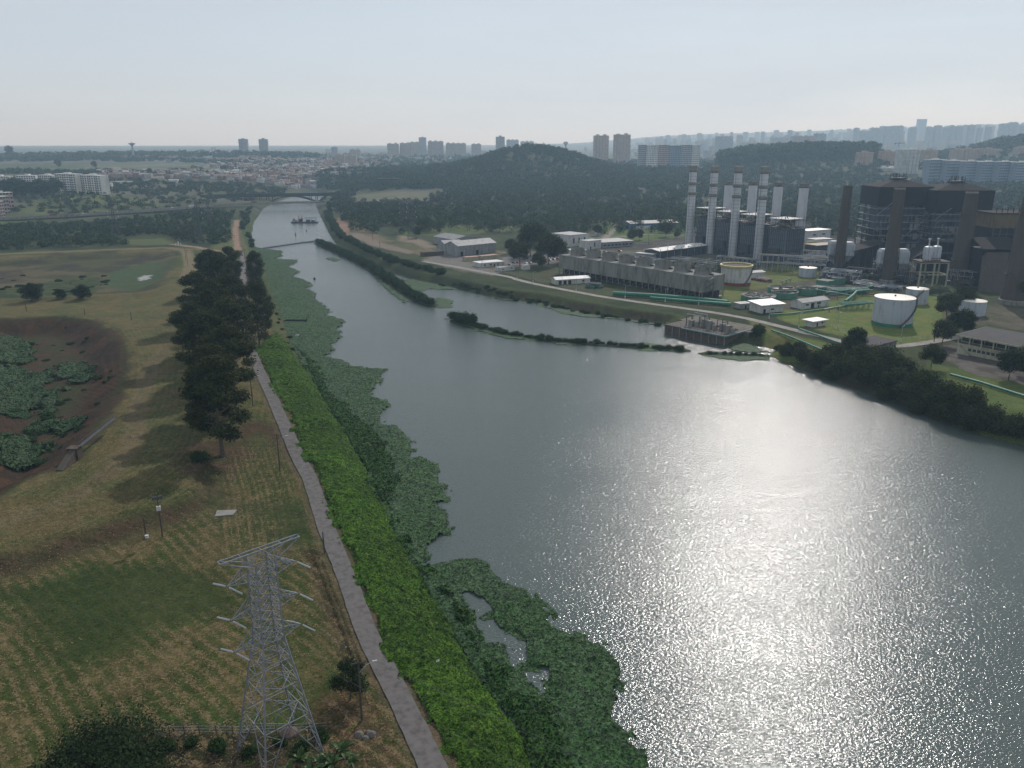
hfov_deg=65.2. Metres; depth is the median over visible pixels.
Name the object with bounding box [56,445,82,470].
culvert
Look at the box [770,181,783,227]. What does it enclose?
exhaust stack
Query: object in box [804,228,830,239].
machine house
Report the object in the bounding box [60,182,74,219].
lattice pylon
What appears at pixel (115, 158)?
tree belt
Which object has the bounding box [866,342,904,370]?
shore tree
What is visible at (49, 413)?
bush
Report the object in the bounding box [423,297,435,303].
bush
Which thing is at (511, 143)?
tower block
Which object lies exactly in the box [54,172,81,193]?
apartment block
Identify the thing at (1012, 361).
shade tree
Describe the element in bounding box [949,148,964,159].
tower block
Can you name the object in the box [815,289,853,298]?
pipe
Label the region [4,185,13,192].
pine tree
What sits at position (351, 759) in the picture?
broad leaved plant
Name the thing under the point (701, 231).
heat recovery boiler
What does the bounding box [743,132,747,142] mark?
tower block
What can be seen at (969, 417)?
shore tree
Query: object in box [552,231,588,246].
process hall
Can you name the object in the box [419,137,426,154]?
tower block
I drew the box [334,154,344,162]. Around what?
tower block
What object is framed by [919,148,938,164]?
tower block
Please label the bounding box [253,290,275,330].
slender tree
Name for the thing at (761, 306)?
utility shed
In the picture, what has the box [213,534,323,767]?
lattice pylon
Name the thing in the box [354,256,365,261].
bush
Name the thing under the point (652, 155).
apartment block
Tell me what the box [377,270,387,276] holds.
bush
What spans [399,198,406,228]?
lattice pylon
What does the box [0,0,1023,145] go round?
sky
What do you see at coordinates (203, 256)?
eucalyptus tree
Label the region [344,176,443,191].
tree belt
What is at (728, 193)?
exhaust stack
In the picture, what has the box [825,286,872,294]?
yard equipment
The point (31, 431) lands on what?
bush
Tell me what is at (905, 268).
yard equipment
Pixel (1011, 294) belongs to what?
brick chimney
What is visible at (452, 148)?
tower block
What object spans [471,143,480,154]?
tower block
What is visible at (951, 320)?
shade tree
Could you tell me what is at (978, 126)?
tower block
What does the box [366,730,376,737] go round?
boulder
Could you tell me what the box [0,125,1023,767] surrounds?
ground
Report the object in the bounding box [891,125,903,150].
tower block
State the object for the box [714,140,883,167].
forest
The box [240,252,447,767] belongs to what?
path
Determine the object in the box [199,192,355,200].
arch bridge
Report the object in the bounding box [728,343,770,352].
water weed mat
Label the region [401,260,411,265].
bush
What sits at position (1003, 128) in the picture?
tower block
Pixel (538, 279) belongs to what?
wire fence
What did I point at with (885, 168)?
tower block
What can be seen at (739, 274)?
storage tank
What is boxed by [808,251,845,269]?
yard equipment
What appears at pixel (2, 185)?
pine tree
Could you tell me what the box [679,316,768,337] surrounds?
yard
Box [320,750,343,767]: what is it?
broad leaved plant
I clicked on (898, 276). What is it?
pipe rack
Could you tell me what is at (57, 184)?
pine tree
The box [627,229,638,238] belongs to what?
shade tree
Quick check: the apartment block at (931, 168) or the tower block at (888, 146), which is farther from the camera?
the tower block at (888, 146)
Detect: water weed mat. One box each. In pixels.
[328,257,339,261]
[341,246,520,300]
[375,276,407,299]
[436,298,452,307]
[450,321,539,340]
[531,334,581,345]
[536,302,653,323]
[636,342,685,352]
[703,355,769,361]
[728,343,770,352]
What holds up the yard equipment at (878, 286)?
on the ground at (136, 395)
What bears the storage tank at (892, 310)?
on the ground at (136, 395)
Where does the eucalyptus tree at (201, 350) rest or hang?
on the ground at (136, 395)
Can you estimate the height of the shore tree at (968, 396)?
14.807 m
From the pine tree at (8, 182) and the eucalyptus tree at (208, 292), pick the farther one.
the pine tree at (8, 182)
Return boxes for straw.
[0,430,456,767]
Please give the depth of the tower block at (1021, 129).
4663.10 m
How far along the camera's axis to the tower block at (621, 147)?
2674.76 m
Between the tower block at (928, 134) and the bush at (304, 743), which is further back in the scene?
the tower block at (928, 134)
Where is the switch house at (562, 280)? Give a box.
[551,275,590,284]
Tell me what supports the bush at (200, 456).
on the ground at (136, 395)
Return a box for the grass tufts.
[0,430,460,767]
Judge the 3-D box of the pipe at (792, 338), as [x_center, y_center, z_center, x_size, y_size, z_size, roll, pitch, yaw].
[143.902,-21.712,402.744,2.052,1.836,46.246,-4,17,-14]
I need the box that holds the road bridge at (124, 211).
[0,201,484,219]
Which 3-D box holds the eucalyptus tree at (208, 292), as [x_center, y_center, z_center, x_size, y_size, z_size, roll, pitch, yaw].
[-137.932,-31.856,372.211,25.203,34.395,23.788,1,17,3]
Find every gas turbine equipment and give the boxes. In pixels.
[751,276,771,282]
[781,253,845,267]
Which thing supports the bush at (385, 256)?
on the ground at (136, 395)
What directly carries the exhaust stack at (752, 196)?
on the ground at (136, 395)
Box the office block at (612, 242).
[599,238,633,247]
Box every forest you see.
[312,142,709,190]
[339,171,1023,237]
[597,164,1023,191]
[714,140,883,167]
[938,133,1023,158]
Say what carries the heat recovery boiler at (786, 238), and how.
on the ground at (136, 395)
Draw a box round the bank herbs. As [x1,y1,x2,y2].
[294,346,574,767]
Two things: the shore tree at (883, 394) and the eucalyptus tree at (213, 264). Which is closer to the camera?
the shore tree at (883, 394)
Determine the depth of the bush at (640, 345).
409.78 m
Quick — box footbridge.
[77,416,115,446]
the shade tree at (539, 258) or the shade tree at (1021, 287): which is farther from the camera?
the shade tree at (539, 258)
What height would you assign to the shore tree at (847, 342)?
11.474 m
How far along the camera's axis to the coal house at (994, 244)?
557.83 m
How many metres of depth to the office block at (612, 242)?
778.85 m
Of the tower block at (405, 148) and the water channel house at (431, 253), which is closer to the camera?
the water channel house at (431, 253)
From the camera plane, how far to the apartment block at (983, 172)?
1561.37 m
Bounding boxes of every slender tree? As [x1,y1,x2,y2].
[236,278,273,344]
[243,250,264,283]
[247,251,262,276]
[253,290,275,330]
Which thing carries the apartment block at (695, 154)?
on the ground at (136, 395)
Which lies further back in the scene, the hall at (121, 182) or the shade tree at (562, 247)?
the hall at (121, 182)
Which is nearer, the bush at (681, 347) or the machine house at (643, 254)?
the bush at (681, 347)
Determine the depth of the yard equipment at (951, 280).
564.89 m
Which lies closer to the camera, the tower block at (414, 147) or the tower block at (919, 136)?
the tower block at (414, 147)
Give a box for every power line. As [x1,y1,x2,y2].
[256,633,521,767]
[257,664,449,766]
[313,600,672,765]
[316,631,593,765]
[330,637,596,763]
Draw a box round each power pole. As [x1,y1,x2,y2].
[272,434,287,470]
[322,531,324,552]
[350,660,376,720]
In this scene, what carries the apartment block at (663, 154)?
on the ground at (136, 395)
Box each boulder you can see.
[279,726,297,738]
[354,731,363,737]
[362,735,369,740]
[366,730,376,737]
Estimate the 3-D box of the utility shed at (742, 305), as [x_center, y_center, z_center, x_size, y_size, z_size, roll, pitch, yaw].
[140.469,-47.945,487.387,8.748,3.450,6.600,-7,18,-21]
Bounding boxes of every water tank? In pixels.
[922,238,933,260]
[932,238,941,259]
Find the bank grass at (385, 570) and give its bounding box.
[254,332,537,767]
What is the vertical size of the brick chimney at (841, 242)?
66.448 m
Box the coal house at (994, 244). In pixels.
[967,237,1012,286]
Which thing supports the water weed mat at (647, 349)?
on the river water
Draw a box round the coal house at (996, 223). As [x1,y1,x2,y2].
[973,208,1019,245]
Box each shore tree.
[777,341,795,356]
[792,340,808,347]
[792,345,811,363]
[805,346,833,369]
[818,365,843,380]
[822,341,845,359]
[840,334,862,350]
[840,344,874,360]
[859,343,881,351]
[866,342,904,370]
[875,384,895,401]
[884,353,920,372]
[904,397,928,414]
[905,365,943,390]
[926,398,962,423]
[928,376,965,406]
[948,383,988,422]
[957,404,992,430]
[974,401,1009,426]
[983,411,1018,437]
[1007,411,1023,439]
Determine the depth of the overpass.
1637.81 m
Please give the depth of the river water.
220.01 m
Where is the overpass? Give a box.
[377,178,399,182]
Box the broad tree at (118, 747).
[26,698,190,767]
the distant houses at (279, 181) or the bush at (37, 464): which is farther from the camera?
the distant houses at (279, 181)
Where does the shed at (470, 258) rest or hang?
on the ground at (136, 395)
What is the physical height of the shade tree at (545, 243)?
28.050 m
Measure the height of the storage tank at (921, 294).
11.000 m
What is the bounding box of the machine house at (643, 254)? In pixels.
[635,252,656,258]
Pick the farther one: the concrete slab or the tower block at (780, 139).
the tower block at (780, 139)
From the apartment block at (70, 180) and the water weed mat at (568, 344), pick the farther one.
the apartment block at (70, 180)
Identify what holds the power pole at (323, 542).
on the ground at (136, 395)
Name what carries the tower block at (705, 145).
on the ground at (136, 395)
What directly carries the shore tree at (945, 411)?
on the ground at (136, 395)
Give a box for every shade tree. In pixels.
[412,226,422,237]
[504,239,514,249]
[505,240,532,265]
[516,219,546,255]
[530,251,548,264]
[532,232,561,263]
[545,240,569,260]
[593,224,602,235]
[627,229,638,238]
[635,229,643,237]
[660,222,672,236]
[848,326,869,343]
[918,343,948,366]
[931,318,959,344]
[933,292,963,318]
[946,315,963,328]
[949,308,979,331]
[951,286,976,306]
[996,347,1023,379]
[1019,281,1023,292]
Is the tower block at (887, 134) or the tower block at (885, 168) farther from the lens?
the tower block at (887, 134)
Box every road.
[422,261,751,318]
[746,318,961,347]
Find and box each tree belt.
[0,149,321,158]
[0,154,320,163]
[0,166,234,177]
[108,177,342,193]
[167,152,478,177]
[325,190,351,212]
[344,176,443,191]
[591,142,1023,169]
[697,155,886,182]
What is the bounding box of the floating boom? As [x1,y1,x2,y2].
[263,241,314,247]
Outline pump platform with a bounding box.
[664,320,750,344]
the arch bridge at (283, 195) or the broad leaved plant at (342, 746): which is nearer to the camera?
the broad leaved plant at (342, 746)
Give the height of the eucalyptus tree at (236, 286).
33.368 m
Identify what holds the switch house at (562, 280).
on the ground at (136, 395)
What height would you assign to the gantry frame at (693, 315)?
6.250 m
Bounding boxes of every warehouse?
[433,233,476,243]
[438,239,459,251]
[445,238,496,255]
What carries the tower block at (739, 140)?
on the ground at (136, 395)
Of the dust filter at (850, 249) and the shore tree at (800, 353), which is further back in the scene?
the dust filter at (850, 249)
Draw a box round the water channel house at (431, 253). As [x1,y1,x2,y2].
[420,250,443,256]
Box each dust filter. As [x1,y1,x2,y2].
[825,241,835,269]
[844,241,855,265]
[873,248,884,281]
[896,248,909,282]
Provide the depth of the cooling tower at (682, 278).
552.34 m
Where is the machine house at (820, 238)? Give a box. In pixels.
[806,237,832,240]
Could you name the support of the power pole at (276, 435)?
on the ground at (136, 395)
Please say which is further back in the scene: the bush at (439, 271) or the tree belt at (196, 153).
the tree belt at (196, 153)
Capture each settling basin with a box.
[741,292,775,301]
[767,285,793,293]
[771,289,798,298]
[797,285,817,295]
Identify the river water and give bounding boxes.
[252,191,1023,767]
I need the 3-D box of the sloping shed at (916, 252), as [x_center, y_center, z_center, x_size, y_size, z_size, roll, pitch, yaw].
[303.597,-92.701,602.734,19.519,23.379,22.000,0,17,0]
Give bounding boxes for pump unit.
[686,315,698,326]
[699,315,714,326]
[703,318,718,330]
[717,318,732,330]
[721,321,737,333]
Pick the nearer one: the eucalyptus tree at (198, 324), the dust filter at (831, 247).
the eucalyptus tree at (198, 324)
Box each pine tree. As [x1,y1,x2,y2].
[0,182,5,191]
[4,145,14,156]
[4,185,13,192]
[6,177,18,195]
[12,180,25,195]
[20,182,30,196]
[29,183,40,194]
[31,178,44,188]
[36,180,48,196]
[47,176,58,183]
[51,179,64,193]
[53,158,61,168]
[90,161,96,168]
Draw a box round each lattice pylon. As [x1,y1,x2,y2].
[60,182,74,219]
[107,199,120,236]
[190,199,203,241]
[204,201,212,225]
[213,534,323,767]
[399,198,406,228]
[406,200,416,239]
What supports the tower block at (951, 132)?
on the ground at (136, 395)
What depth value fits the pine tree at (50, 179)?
1397.75 m
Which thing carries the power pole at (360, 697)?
on the ground at (136, 395)
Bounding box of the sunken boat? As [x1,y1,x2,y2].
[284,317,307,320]
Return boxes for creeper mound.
[0,334,37,367]
[0,364,55,418]
[0,431,57,471]
[24,415,88,434]
[27,386,72,415]
[49,360,97,383]
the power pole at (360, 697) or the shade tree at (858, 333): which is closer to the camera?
the power pole at (360, 697)
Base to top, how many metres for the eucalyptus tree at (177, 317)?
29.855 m
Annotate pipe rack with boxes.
[716,255,759,269]
[756,253,826,273]
[801,249,826,261]
[836,300,873,310]
[845,266,928,286]
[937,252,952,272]
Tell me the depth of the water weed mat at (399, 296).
567.71 m
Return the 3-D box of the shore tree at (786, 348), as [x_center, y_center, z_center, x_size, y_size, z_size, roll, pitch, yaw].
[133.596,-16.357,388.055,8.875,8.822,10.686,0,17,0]
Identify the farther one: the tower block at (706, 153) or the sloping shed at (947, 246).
the tower block at (706, 153)
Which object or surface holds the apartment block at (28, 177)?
on the ground at (136, 395)
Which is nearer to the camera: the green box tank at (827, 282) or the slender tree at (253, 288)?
the slender tree at (253, 288)
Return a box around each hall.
[110,181,132,184]
[164,179,178,182]
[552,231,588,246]
[579,239,600,248]
[643,243,707,258]
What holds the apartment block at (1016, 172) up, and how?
on the ground at (136, 395)
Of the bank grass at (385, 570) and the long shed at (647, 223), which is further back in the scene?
the long shed at (647, 223)
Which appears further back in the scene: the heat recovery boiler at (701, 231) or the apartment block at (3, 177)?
the apartment block at (3, 177)
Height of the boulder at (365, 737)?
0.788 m
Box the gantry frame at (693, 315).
[686,312,707,326]
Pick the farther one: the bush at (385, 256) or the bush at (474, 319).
the bush at (385, 256)
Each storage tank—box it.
[720,261,753,286]
[798,266,816,277]
[871,292,917,328]
[905,286,929,304]
[959,298,987,316]
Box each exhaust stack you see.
[685,165,697,243]
[706,166,719,253]
[723,180,733,214]
[728,166,743,257]
[746,180,758,217]
[753,166,770,260]
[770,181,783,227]
[795,182,809,227]
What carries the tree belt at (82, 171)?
on the ground at (136, 395)
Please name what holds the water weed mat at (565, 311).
on the river water
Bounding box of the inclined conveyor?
[978,252,1008,291]
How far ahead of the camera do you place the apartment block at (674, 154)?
2115.44 m
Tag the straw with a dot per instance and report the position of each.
(188, 519)
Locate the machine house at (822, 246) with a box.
[804,242,827,254]
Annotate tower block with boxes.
[238,138,248,151]
[258,138,268,151]
[324,158,333,162]
[331,147,337,156]
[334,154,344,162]
[344,154,356,164]
[349,149,360,155]
[387,143,398,157]
[400,142,410,157]
[410,141,419,156]
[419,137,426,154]
[428,140,443,155]
[446,142,465,156]
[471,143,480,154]
[496,135,504,148]
[506,139,518,147]
[593,134,608,160]
[613,133,630,162]
[655,138,659,144]
[701,142,707,149]
[703,150,710,158]
[706,138,710,149]
[714,135,732,154]
[736,135,741,145]
[741,142,784,145]
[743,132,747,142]
[754,132,759,140]
[760,132,764,142]
[770,137,790,142]
[787,130,792,137]
[791,135,814,142]
[813,133,825,141]
[852,128,858,141]
[855,151,873,166]
[859,131,870,142]
[870,127,882,142]
[877,150,895,163]
[881,126,892,147]
[881,165,893,170]
[884,142,893,150]
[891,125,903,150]
[893,147,920,173]
[906,127,916,146]
[915,119,926,143]
[915,141,924,149]
[917,133,921,140]
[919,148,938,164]
[924,126,933,149]
[932,124,942,149]
[938,140,945,149]
[941,127,949,148]
[947,125,954,145]
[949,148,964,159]
[953,126,963,146]
[961,147,975,160]
[965,124,975,146]
[973,124,981,142]
[974,148,981,158]
[975,127,982,142]
[980,146,996,157]
[983,127,991,141]
[997,123,1009,137]
[1008,121,1018,135]
[1012,146,1023,154]
[1018,124,1023,133]
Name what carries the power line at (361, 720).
attached to the lattice pylon at (259, 600)
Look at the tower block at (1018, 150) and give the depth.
2150.54 m
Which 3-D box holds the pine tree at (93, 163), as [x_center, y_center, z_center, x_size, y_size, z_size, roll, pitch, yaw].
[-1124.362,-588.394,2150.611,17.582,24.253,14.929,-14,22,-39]
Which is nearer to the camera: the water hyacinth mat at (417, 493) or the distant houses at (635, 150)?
the water hyacinth mat at (417, 493)
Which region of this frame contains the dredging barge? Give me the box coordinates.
[291,217,318,222]
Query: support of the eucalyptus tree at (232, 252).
on the ground at (136, 395)
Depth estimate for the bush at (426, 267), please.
632.23 m
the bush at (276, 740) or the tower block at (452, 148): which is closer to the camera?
the bush at (276, 740)
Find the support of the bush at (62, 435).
on the ground at (136, 395)
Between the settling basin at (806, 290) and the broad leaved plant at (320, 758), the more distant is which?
the settling basin at (806, 290)
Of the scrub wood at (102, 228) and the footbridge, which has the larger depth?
the scrub wood at (102, 228)
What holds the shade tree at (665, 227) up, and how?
on the ground at (136, 395)
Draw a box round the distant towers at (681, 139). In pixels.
[644,123,1021,151]
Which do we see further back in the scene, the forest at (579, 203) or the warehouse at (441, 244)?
the forest at (579, 203)
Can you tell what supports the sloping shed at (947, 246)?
on the ground at (136, 395)
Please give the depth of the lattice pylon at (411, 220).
842.09 m
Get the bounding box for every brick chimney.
[832,185,852,273]
[879,188,905,283]
[947,191,978,283]
[997,196,1023,305]
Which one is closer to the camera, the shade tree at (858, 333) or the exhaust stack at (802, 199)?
the shade tree at (858, 333)
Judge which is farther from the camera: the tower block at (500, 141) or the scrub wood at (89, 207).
the tower block at (500, 141)
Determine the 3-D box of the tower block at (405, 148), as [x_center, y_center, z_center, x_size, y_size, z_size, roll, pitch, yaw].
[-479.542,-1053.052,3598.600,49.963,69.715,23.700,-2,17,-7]
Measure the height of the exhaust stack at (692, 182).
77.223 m
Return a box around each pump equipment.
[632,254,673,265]
[670,256,722,271]
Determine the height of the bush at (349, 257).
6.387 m
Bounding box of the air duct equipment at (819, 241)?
[804,239,828,247]
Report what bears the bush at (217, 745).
on the ground at (136, 395)
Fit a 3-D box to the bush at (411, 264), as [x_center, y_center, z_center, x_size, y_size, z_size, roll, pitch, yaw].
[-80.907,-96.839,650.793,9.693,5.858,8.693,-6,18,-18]
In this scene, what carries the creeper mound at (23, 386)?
on the ground at (136, 395)
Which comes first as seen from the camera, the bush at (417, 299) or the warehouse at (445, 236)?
the bush at (417, 299)
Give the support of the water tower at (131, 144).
on the ground at (136, 395)
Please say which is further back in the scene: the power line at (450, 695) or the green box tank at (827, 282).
the green box tank at (827, 282)
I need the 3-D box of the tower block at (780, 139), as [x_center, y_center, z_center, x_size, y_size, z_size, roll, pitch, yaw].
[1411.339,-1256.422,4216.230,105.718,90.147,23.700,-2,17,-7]
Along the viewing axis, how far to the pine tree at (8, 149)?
2875.80 m
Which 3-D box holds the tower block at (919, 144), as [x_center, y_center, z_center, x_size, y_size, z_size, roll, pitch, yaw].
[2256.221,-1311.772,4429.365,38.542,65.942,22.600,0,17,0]
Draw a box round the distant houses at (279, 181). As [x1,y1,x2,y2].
[97,151,391,188]
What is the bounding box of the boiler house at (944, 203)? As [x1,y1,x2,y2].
[916,176,995,243]
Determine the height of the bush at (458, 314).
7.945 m
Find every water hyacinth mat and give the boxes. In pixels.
[254,247,454,564]
[413,558,648,767]
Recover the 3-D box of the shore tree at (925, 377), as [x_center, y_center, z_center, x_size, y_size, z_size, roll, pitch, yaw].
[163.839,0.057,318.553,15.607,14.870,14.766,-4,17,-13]
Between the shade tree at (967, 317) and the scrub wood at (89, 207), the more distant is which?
the scrub wood at (89, 207)
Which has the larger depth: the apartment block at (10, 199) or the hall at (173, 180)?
the hall at (173, 180)
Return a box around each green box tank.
[810,285,826,293]
[816,278,834,286]
[831,276,845,284]
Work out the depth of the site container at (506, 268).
628.16 m
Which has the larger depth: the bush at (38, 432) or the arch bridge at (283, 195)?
the arch bridge at (283, 195)
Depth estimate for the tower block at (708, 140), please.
5417.43 m
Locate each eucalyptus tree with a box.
[166,300,207,353]
[172,309,235,369]
[174,270,214,303]
[176,352,252,456]
[177,341,238,425]
[187,279,244,336]
[192,248,222,278]
[197,323,258,405]
[200,253,237,298]
[206,296,257,360]
[215,245,244,279]
[217,272,251,321]
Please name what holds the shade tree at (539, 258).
on the ground at (136, 395)
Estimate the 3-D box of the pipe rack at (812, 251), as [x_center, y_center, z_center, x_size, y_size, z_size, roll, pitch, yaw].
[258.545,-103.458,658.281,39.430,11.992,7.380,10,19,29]
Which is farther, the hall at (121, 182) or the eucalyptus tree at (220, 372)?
the hall at (121, 182)
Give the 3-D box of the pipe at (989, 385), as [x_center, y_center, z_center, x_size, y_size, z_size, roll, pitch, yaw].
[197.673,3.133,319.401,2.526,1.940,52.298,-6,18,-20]
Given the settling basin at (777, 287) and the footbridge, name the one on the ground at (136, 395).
the settling basin at (777, 287)
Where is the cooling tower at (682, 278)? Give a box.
[559,247,724,297]
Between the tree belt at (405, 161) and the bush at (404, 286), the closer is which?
the bush at (404, 286)
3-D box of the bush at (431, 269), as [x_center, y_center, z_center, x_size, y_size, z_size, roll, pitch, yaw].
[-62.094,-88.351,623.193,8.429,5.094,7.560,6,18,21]
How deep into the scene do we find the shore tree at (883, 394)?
325.60 m
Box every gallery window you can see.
[962,337,972,342]
[973,339,983,344]
[985,342,995,346]
[997,344,1008,348]
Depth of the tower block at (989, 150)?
2199.16 m
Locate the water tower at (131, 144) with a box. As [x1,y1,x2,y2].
[128,141,134,154]
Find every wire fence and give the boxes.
[154,723,326,734]
[482,267,596,290]
[831,323,940,339]
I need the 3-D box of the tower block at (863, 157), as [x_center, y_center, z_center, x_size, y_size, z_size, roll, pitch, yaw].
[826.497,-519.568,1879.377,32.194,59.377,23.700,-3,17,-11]
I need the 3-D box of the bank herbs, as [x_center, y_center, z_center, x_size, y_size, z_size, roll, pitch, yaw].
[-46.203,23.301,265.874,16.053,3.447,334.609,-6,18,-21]
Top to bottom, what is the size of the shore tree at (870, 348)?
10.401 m
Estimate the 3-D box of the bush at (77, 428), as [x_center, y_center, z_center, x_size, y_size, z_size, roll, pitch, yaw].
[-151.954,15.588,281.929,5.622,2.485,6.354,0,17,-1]
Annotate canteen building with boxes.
[956,327,1023,360]
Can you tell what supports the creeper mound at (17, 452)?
on the ground at (136, 395)
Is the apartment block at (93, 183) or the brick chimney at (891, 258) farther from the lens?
the apartment block at (93, 183)
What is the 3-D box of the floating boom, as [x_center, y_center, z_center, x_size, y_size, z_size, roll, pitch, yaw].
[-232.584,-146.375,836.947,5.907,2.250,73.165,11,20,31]
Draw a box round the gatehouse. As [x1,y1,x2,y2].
[473,259,503,267]
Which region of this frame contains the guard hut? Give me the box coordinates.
[802,317,828,326]
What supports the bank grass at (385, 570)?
on the ground at (136, 395)
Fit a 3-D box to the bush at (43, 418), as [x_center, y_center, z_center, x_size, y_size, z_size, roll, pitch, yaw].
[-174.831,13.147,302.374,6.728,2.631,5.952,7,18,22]
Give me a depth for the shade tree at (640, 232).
829.19 m
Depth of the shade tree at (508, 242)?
719.93 m
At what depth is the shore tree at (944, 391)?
301.69 m
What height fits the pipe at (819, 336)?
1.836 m
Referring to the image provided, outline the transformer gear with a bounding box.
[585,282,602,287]
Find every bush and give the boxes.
[22,428,35,433]
[28,435,38,442]
[32,430,42,435]
[35,460,44,466]
[39,411,55,416]
[39,415,56,420]
[54,401,65,405]
[58,432,69,437]
[72,424,85,431]
[93,375,103,379]
[152,737,179,751]
[182,734,199,750]
[187,450,208,462]
[206,735,227,755]
[238,742,259,757]
[271,736,289,746]
[290,734,310,756]
[313,726,329,744]
[347,253,358,259]
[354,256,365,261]
[363,259,374,266]
[365,248,373,252]
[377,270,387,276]
[382,253,391,259]
[385,274,396,282]
[386,255,398,261]
[390,257,400,263]
[391,279,404,286]
[393,281,405,287]
[398,284,409,290]
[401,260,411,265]
[407,262,417,266]
[409,291,421,299]
[414,264,421,268]
[415,293,426,301]
[419,295,430,301]
[420,264,432,270]
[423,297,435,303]
[428,267,435,272]
[435,267,446,274]
[446,311,459,319]
[453,312,464,321]
[461,310,477,323]
[468,315,477,325]
[479,323,488,328]
[536,332,544,339]
[545,334,554,340]
[574,338,583,342]
[592,338,601,343]
[637,342,645,347]
[654,344,664,349]
[663,344,672,348]
[675,344,684,349]
[750,323,765,336]
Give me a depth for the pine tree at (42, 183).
1350.57 m
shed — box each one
[463,256,478,260]
[478,254,496,259]
[619,220,678,228]
[733,301,749,308]
[748,298,785,313]
[751,270,764,277]
[790,296,829,308]
[844,239,885,273]
[847,336,897,349]
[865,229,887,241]
[907,244,933,277]
[918,238,954,271]
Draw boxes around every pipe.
[613,291,727,301]
[650,296,730,305]
[770,301,871,315]
[771,329,821,350]
[798,328,842,343]
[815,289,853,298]
[825,285,873,297]
[844,289,870,301]
[950,373,1023,396]
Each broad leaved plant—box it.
[276,759,292,767]
[286,745,310,761]
[302,755,323,767]
[310,753,331,767]
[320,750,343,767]
[330,739,354,759]
[345,753,360,767]
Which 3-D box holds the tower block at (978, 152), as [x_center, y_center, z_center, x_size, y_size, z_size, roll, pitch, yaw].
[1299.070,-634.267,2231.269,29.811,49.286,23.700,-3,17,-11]
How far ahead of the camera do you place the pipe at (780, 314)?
471.51 m
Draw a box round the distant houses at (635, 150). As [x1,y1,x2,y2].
[630,122,1023,160]
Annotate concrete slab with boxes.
[215,510,236,516]
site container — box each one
[495,265,514,270]
[521,264,529,269]
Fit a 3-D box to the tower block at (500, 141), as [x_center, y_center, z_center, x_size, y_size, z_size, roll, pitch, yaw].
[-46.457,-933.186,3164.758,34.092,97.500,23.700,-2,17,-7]
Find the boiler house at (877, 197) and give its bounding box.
[854,173,934,249]
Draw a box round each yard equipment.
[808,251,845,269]
[819,267,863,282]
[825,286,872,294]
[852,279,906,291]
[869,258,917,281]
[943,269,975,285]
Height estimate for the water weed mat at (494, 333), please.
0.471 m
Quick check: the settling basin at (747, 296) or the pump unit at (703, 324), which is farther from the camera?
the settling basin at (747, 296)
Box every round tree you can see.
[15,283,44,300]
[52,289,66,298]
[70,284,91,298]
[327,656,369,699]
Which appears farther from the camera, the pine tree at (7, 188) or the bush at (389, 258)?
the pine tree at (7, 188)
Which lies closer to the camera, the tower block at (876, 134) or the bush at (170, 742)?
the bush at (170, 742)
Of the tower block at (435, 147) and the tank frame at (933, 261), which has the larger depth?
the tower block at (435, 147)
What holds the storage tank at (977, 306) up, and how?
on the ground at (136, 395)
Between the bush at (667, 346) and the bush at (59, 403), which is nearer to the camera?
the bush at (59, 403)
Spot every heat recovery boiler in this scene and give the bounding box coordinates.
[695,206,726,250]
[715,209,748,255]
[739,212,775,259]
[767,216,805,262]
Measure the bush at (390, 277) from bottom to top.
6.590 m
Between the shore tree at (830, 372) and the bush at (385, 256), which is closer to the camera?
the shore tree at (830, 372)
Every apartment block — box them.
[0,175,12,179]
[0,191,14,210]
[0,196,10,213]
[0,201,5,216]
[15,174,37,181]
[37,174,54,181]
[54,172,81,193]
[79,174,110,194]
[637,144,646,165]
[646,144,658,166]
[657,144,668,167]
[668,144,681,166]
[680,144,691,167]
[691,144,700,167]
[921,158,948,183]
[939,159,965,183]
[957,160,976,181]
[974,160,993,183]
[991,160,1015,181]
[1008,161,1023,183]
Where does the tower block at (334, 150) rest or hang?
on the ground at (136, 395)
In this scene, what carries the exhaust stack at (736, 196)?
on the ground at (136, 395)
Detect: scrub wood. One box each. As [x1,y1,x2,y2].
[0,206,249,249]
[3,186,254,213]
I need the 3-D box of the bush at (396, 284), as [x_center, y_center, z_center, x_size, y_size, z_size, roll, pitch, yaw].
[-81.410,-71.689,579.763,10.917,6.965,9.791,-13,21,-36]
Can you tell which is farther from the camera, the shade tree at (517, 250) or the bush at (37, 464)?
the shade tree at (517, 250)
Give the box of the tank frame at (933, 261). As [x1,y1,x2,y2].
[909,259,950,286]
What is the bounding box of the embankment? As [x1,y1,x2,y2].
[0,208,203,220]
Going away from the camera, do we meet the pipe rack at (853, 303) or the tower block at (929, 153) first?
the pipe rack at (853, 303)
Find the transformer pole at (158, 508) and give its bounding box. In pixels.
[152,495,162,536]
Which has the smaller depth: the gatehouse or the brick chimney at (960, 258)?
the brick chimney at (960, 258)
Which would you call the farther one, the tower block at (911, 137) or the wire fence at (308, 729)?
the tower block at (911, 137)
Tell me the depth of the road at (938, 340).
409.96 m
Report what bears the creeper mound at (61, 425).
on the ground at (136, 395)
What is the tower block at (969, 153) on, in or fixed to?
on the ground at (136, 395)

